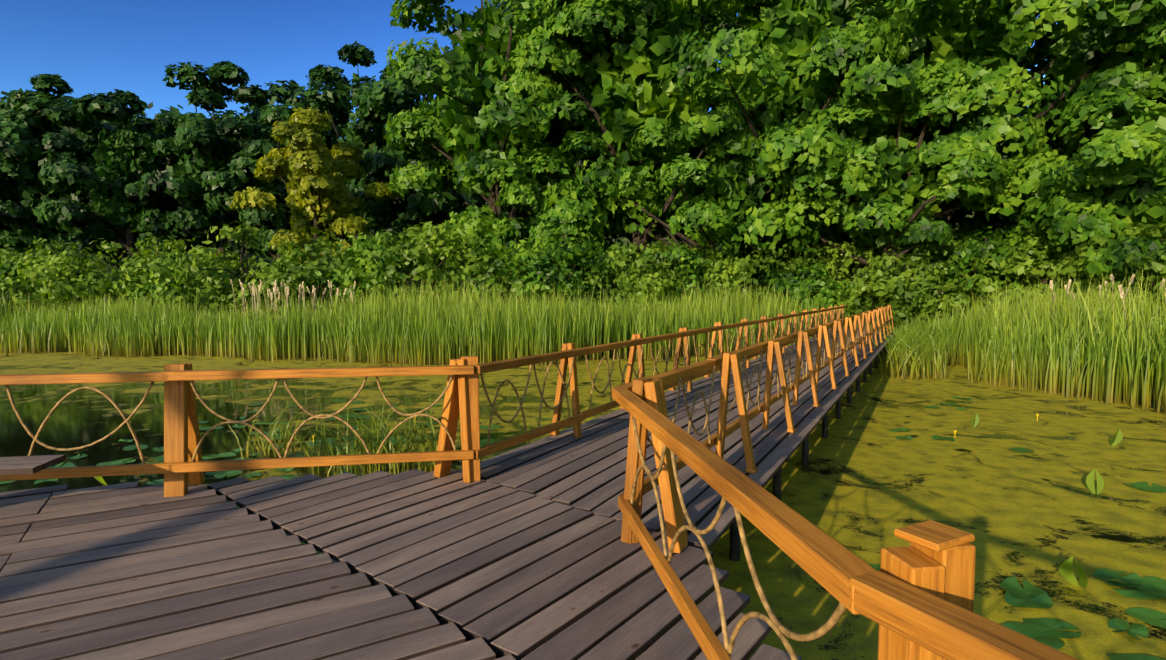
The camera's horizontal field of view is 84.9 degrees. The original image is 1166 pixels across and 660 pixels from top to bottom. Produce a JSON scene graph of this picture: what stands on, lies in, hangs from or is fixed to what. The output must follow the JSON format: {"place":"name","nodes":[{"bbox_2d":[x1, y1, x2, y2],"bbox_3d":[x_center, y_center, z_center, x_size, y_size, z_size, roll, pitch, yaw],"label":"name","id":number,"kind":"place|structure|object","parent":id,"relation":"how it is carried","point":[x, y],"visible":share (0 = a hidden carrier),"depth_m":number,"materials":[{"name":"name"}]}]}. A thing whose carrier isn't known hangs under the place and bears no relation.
{"place":"outdoors","nodes":[
{"label":"outdoors","id":0,"kind":"place"},
{"bbox_2d":[0,0,1057,121],"label":"sky","id":1,"kind":"structure","parent":0,"point":[99,46],"materials":[{"name":"blue"}]},
{"bbox_2d":[248,339,884,658],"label":"boardwalk joists","id":2,"kind":"object","parent":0,"point":[441,623],"depth_m":3.62,"materials":[{"name":"brown wood"}]},
{"bbox_2d":[0,328,895,659],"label":"boardwalk deck planks","id":3,"kind":"object","parent":2,"relation":"on","point":[524,552],"visible":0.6,"depth_m":3.90,"materials":[{"name":"grey wood"}]},
{"bbox_2d":[0,454,65,474],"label":"platform bench","id":4,"kind":"object","parent":3,"relation":"on","point":[16,465],"visible":1,"depth_m":4.40,"materials":[{"name":"grey wood"}]},
{"bbox_2d":[0,305,1078,659],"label":"boardwalk railing","id":5,"kind":"object","parent":3,"relation":"on","point":[914,599],"visible":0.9,"depth_m":4.15,"materials":[{"name":"brown wood"}]},
{"bbox_2d":[5,308,884,659],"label":"railing willow rods","id":6,"kind":"object","parent":5,"relation":"on","point":[777,626],"visible":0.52,"depth_m":5.12,"materials":[{"name":"brown wood"}]},
{"bbox_2d":[0,351,1165,659],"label":"pond water","id":7,"kind":"structure","parent":0,"point":[864,483],"depth_m":9.69,"materials":[{"name":"green liquid"}]},
{"bbox_2d":[219,398,325,459],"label":"sedge tuft","id":8,"kind":"object","parent":7,"relation":"on","point":[285,436],"visible":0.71,"depth_m":9.47,"materials":[{"name":"green plant"}]},
{"bbox_2d":[230,279,355,321],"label":"dry reeds","id":9,"kind":"object","parent":7,"relation":"on","point":[274,289],"visible":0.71,"depth_m":27.29,"materials":[{"name":"beige plant"}]},
{"bbox_2d":[259,376,460,477],"bbox_3d":[-2.618,1.369,8.512,2.336,1.283,2.591,2,4,30],"label":"sedge tuft","id":10,"kind":"object","parent":7,"relation":"on","point":[371,468],"visible":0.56,"depth_m":8.50,"materials":[{"name":"green plant"}]},
{"bbox_2d":[0,396,1165,659],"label":"water lily pads","id":11,"kind":"object","parent":7,"relation":"on","point":[1046,630],"visible":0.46,"depth_m":5.40,"materials":[{"name":"green plant"}]},
{"bbox_2d":[512,406,669,447],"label":"sedge tuft","id":12,"kind":"object","parent":7,"relation":"in","point":[548,424],"visible":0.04,"depth_m":8.55,"materials":[{"name":"green plant"}]},
{"bbox_2d":[94,413,1122,588],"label":"water lily leaves","id":13,"kind":"object","parent":7,"relation":"on","point":[1066,570],"visible":0.65,"depth_m":7.90,"materials":[{"name":"green plant"}]},
{"bbox_2d":[312,414,1038,442],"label":"water lily flowers","id":14,"kind":"object","parent":7,"relation":"on","point":[955,431],"visible":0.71,"depth_m":10.87,"materials":[{"name":"plant"}]},
{"bbox_2d":[643,341,890,651],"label":"support posts","id":15,"kind":"object","parent":7,"relation":"on","point":[734,547],"visible":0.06,"depth_m":9.24,"materials":[{"name":"wood"}]},
{"bbox_2d":[877,320,953,360],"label":"reeds","id":16,"kind":"object","parent":7,"relation":"on","point":[918,334],"visible":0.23,"depth_m":22.80,"materials":[{"name":"green plant"}]},
{"bbox_2d":[881,319,950,343],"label":"reeds","id":17,"kind":"object","parent":7,"relation":"on","point":[910,328],"visible":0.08,"depth_m":24.71,"materials":[{"name":"green plant"}]},
{"bbox_2d":[877,322,961,369],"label":"reeds","id":18,"kind":"object","parent":7,"relation":"on","point":[918,342],"visible":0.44,"depth_m":20.68,"materials":[{"name":"green plant"}]},
{"bbox_2d":[868,326,982,380],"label":"reeds","id":19,"kind":"object","parent":7,"relation":"on","point":[937,363],"visible":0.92,"depth_m":18.47,"materials":[{"name":"green plant"}]},
{"bbox_2d":[1050,274,1165,316],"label":"dry reeds","id":20,"kind":"object","parent":7,"relation":"on","point":[1111,278],"visible":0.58,"depth_m":19.01,"materials":[{"name":"beige plant"}]},
{"bbox_2d":[1118,285,1126,329],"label":"dry reeds","id":21,"kind":"object","parent":7,"relation":"on","point":[1121,292],"visible":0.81,"depth_m":15.17,"materials":[{"name":"beige plant"}]},
{"bbox_2d":[10,120,1160,409],"bbox_3d":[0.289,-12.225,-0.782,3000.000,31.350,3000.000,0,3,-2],"label":"ground","id":22,"kind":"structure","parent":0,"point":[624,240],"depth_m":95.06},
{"bbox_2d":[0,89,61,264],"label":"tree","id":23,"kind":"object","parent":22,"relation":"on","point":[7,192],"visible":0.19,"depth_m":60.63,"materials":[{"name":"green plant"}]},
{"bbox_2d":[0,244,62,305],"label":"shrub","id":24,"kind":"object","parent":22,"relation":"on","point":[6,252],"visible":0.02,"depth_m":37.36,"materials":[{"name":"green plant"}]},
{"bbox_2d":[0,91,109,263],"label":"tree","id":25,"kind":"object","parent":22,"relation":"on","point":[68,98],"depth_m":69.47,"materials":[{"name":"green plant"}]},
{"bbox_2d":[0,256,127,313],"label":"shrub","id":26,"kind":"object","parent":22,"relation":"on","point":[5,268],"visible":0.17,"depth_m":35.32,"materials":[{"name":"green plant"}]},
{"bbox_2d":[0,237,132,312],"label":"shrub","id":27,"kind":"object","parent":22,"relation":"on","point":[44,270],"visible":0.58,"depth_m":33.95,"materials":[{"name":"green plant"}]},
{"bbox_2d":[0,74,134,301],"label":"tree","id":28,"kind":"object","parent":22,"relation":"on","point":[19,140],"visible":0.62,"depth_m":58.72,"materials":[{"name":"green plant"}]},
{"bbox_2d":[32,89,195,304],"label":"tree","id":29,"kind":"object","parent":22,"relation":"on","point":[102,174],"visible":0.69,"depth_m":57.98,"materials":[{"name":"green plant"}]},
{"bbox_2d":[88,230,230,309],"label":"shrub","id":30,"kind":"object","parent":22,"relation":"on","point":[123,281],"visible":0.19,"depth_m":34.97,"materials":[{"name":"green plant"}]},
{"bbox_2d":[94,91,233,275],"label":"tree","id":31,"kind":"object","parent":22,"relation":"on","point":[174,110],"visible":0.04,"depth_m":67.95,"materials":[{"name":"green plant"}]},
{"bbox_2d":[98,60,286,304],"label":"tree","id":32,"kind":"object","parent":22,"relation":"on","point":[213,150],"visible":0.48,"depth_m":58.61,"materials":[{"name":"green plant"}]},
{"bbox_2d":[122,245,262,315],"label":"shrub","id":33,"kind":"object","parent":22,"relation":"on","point":[156,286],"visible":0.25,"depth_m":34.05,"materials":[{"name":"green plant"}]},
{"bbox_2d":[120,221,320,321],"bbox_3d":[-17.405,-2.620,32.735,8.126,6.125,8.792,0,3,-2],"label":"shrub","id":34,"kind":"object","parent":22,"relation":"on","point":[203,273],"visible":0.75,"depth_m":31.80,"materials":[{"name":"green plant"}]},
{"bbox_2d":[201,84,349,313],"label":"tree","id":35,"kind":"object","parent":22,"relation":"on","point":[258,146],"visible":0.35,"depth_m":55.09,"materials":[{"name":"green plant"}]},
{"bbox_2d":[197,79,358,265],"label":"tree","id":36,"kind":"object","parent":22,"relation":"on","point":[289,91],"visible":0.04,"depth_m":68.62,"materials":[{"name":"green plant"}]},
{"bbox_2d":[240,229,366,320],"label":"shrub","id":37,"kind":"object","parent":22,"relation":"on","point":[289,280],"visible":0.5,"depth_m":31.19,"materials":[{"name":"green plant"}]},
{"bbox_2d":[228,107,397,296],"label":"tree","id":38,"kind":"object","parent":22,"relation":"on","point":[319,191],"visible":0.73,"depth_m":43.59,"materials":[{"name":"yellow plant"}]},
{"bbox_2d":[277,40,406,262],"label":"tree","id":39,"kind":"object","parent":22,"relation":"on","point":[336,104],"visible":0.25,"depth_m":57.45,"materials":[{"name":"green plant"}]},
{"bbox_2d":[257,229,449,310],"bbox_3d":[-11.472,-2.258,32.963,9.778,5.898,8.773,0,3,-2],"label":"shrub","id":40,"kind":"object","parent":22,"relation":"on","point":[358,245],"visible":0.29,"depth_m":30.93,"materials":[{"name":"green plant"}]},
{"bbox_2d":[351,225,475,302],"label":"shrub","id":41,"kind":"object","parent":22,"relation":"on","point":[382,272],"visible":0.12,"depth_m":32.28,"materials":[{"name":"green plant"}]},
{"bbox_2d":[352,217,486,309],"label":"shrub","id":42,"kind":"object","parent":22,"relation":"on","point":[421,273],"visible":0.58,"depth_m":30.12,"materials":[{"name":"green plant"}]},
{"bbox_2d":[371,52,488,281],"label":"tree","id":43,"kind":"object","parent":22,"relation":"on","point":[397,213],"depth_m":62.57,"materials":[{"name":"green plant"}]},
{"bbox_2d":[347,50,516,241],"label":"tree","id":44,"kind":"object","parent":22,"relation":"on","point":[436,209],"visible":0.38,"depth_m":51.86,"materials":[{"name":"green plant"}]},
{"bbox_2d":[417,246,538,312],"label":"shrub","id":45,"kind":"object","parent":22,"relation":"on","point":[468,269],"visible":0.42,"depth_m":30.47,"materials":[{"name":"green plant"}]},
{"bbox_2d":[383,0,611,315],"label":"tree","id":46,"kind":"object","parent":22,"relation":"on","point":[481,127],"visible":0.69,"depth_m":37.34,"materials":[{"name":"green plant"}]},
{"bbox_2d":[451,218,585,316],"bbox_3d":[-3.467,-2.729,32.834,7.123,6.333,7.252,-2,4,-25],"label":"shrub","id":47,"kind":"object","parent":22,"relation":"on","point":[494,245],"visible":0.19,"depth_m":31.00,"materials":[{"name":"green plant"}]},
{"bbox_2d":[392,0,663,271],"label":"tree","id":48,"kind":"object","parent":22,"relation":"on","point":[476,197],"depth_m":44.72,"materials":[{"name":"green plant"}]},
{"bbox_2d":[482,213,632,321],"bbox_3d":[-0.897,-2.679,32.728,8.416,6.596,8.590,1,4,16],"label":"shrub","id":49,"kind":"object","parent":22,"relation":"on","point":[572,249],"visible":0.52,"depth_m":30.74,"materials":[{"name":"green plant"}]},
{"bbox_2d":[486,130,631,305],"bbox_3d":[-1.141,-5.477,36.557,9.791,11.393,10.759,0,3,-2],"label":"tree","id":50,"kind":"object","parent":22,"relation":"on","point":[558,199],"visible":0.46,"depth_m":35.18,"materials":[{"name":"green plant"}]},
{"bbox_2d":[0,270,1165,414],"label":"reed bed","id":51,"kind":"object","parent":22,"relation":"on","point":[1097,348],"visible":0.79,"depth_m":23.44,"materials":[{"name":"green plant"}]},
{"bbox_2d":[568,233,688,311],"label":"shrub","id":52,"kind":"object","parent":22,"relation":"on","point":[627,285],"visible":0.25,"depth_m":31.34,"materials":[{"name":"green plant"}]},
{"bbox_2d":[568,247,692,311],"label":"shrub","id":53,"kind":"object","parent":22,"relation":"on","point":[621,261],"visible":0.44,"depth_m":31.26,"materials":[{"name":"green plant"}]},
{"bbox_2d":[525,0,787,284],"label":"tree","id":54,"kind":"object","parent":22,"relation":"on","point":[627,45],"visible":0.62,"depth_m":35.23,"materials":[{"name":"green plant"}]},
{"bbox_2d":[594,0,739,247],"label":"tree","id":55,"kind":"object","parent":22,"relation":"on","point":[694,152],"depth_m":41.90,"materials":[{"name":"green plant"}]},
{"bbox_2d":[608,239,748,312],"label":"shrub","id":56,"kind":"object","parent":22,"relation":"on","point":[684,254],"visible":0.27,"depth_m":32.14,"materials":[{"name":"green plant"}]},
{"bbox_2d":[611,232,757,305],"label":"shrub","id":57,"kind":"object","parent":22,"relation":"on","point":[715,260],"visible":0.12,"depth_m":32.96,"materials":[{"name":"green plant"}]},
{"bbox_2d":[598,76,813,291],"bbox_3d":[7.732,-6.720,34.991,12.270,14.065,9.316,-2,4,-24],"label":"tree","id":58,"kind":"object","parent":22,"relation":"on","point":[711,196],"visible":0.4,"depth_m":33.31,"materials":[{"name":"green plant"}]},
{"bbox_2d":[666,227,809,307],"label":"shrub","id":59,"kind":"object","parent":22,"relation":"on","point":[743,266],"visible":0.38,"depth_m":31.78,"materials":[{"name":"green plant"}]},
{"bbox_2d":[651,0,956,272],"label":"tree","id":60,"kind":"object","parent":22,"relation":"on","point":[794,58],"visible":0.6,"depth_m":31.03,"materials":[{"name":"green plant"}]},
{"bbox_2d":[752,258,855,325],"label":"shrub","id":61,"kind":"object","parent":22,"relation":"on","point":[810,282],"visible":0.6,"depth_m":30.69,"materials":[{"name":"green plant"}]},
{"bbox_2d":[754,235,903,324],"bbox_3d":[12.592,-2.294,33.482,8.322,5.609,8.527,-2,4,-30],"label":"shrub","id":62,"kind":"object","parent":22,"relation":"on","point":[848,261],"visible":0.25,"depth_m":32.42,"materials":[{"name":"green plant"}]},
{"bbox_2d":[707,0,1065,284],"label":"tree","id":63,"kind":"object","parent":22,"relation":"on","point":[845,16],"depth_m":38.07,"materials":[{"name":"green plant"}]},
{"bbox_2d":[758,58,1028,298],"bbox_3d":[15.417,-6.379,32.918,12.022,13.944,11.283,2,4,26],"label":"tree","id":64,"kind":"object","parent":22,"relation":"on","point":[904,211],"visible":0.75,"depth_m":29.67,"materials":[{"name":"green plant"}]},
{"bbox_2d":[837,252,969,328],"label":"shrub","id":65,"kind":"object","parent":22,"relation":"on","point":[893,287],"visible":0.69,"depth_m":28.93,"materials":[{"name":"green plant"}]},
{"bbox_2d":[852,236,1019,320],"bbox_3d":[16.949,-2.041,31.337,7.430,5.444,6.761,0,3,-2],"label":"shrub","id":66,"kind":"object","parent":22,"relation":"on","point":[938,266],"visible":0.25,"depth_m":29.14,"materials":[{"name":"green plant"}]},
{"bbox_2d":[774,0,1165,280],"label":"tree","id":67,"kind":"object","parent":22,"relation":"on","point":[989,41],"visible":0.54,"depth_m":28.25,"materials":[{"name":"green plant"}]},
{"bbox_2d":[902,224,1067,320],"bbox_3d":[19.056,-2.234,30.876,6.973,5.833,8.333,-1,4,-22],"label":"shrub","id":68,"kind":"object","parent":22,"relation":"on","point":[982,248],"visible":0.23,"depth_m":29.18,"materials":[{"name":"green plant"}]},
{"bbox_2d":[955,214,1053,289],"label":"shrub","id":69,"kind":"object","parent":22,"relation":"on","point":[1015,222],"visible":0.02,"depth_m":32.93,"materials":[{"name":"green plant"}]},
{"bbox_2d":[948,12,1090,239],"bbox_3d":[29.019,-15.259,39.068,19.203,30.658,19.282,1,4,23],"label":"tree","id":70,"kind":"object","parent":22,"relation":"on","point":[994,219],"visible":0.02,"depth_m":37.73,"materials":[{"name":"green plant"}]},
{"bbox_2d":[956,240,1126,315],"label":"shrub","id":71,"kind":"object","parent":22,"relation":"on","point":[1025,272],"visible":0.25,"depth_m":26.94,"materials":[{"name":"green plant"}]},
{"bbox_2d":[973,0,1165,281],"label":"tree","id":72,"kind":"object","parent":22,"relation":"on","point":[1140,70],"visible":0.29,"depth_m":26.98,"materials":[{"name":"green plant"}]},
{"bbox_2d":[990,15,1165,300],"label":"tree","id":73,"kind":"object","parent":22,"relation":"on","point":[1118,165],"visible":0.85,"depth_m":24.43,"materials":[{"name":"green plant"}]},
{"bbox_2d":[1049,221,1165,316],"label":"shrub","id":74,"kind":"object","parent":22,"relation":"on","point":[1153,269],"visible":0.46,"depth_m":23.14,"materials":[{"name":"green plant"}]}
]}

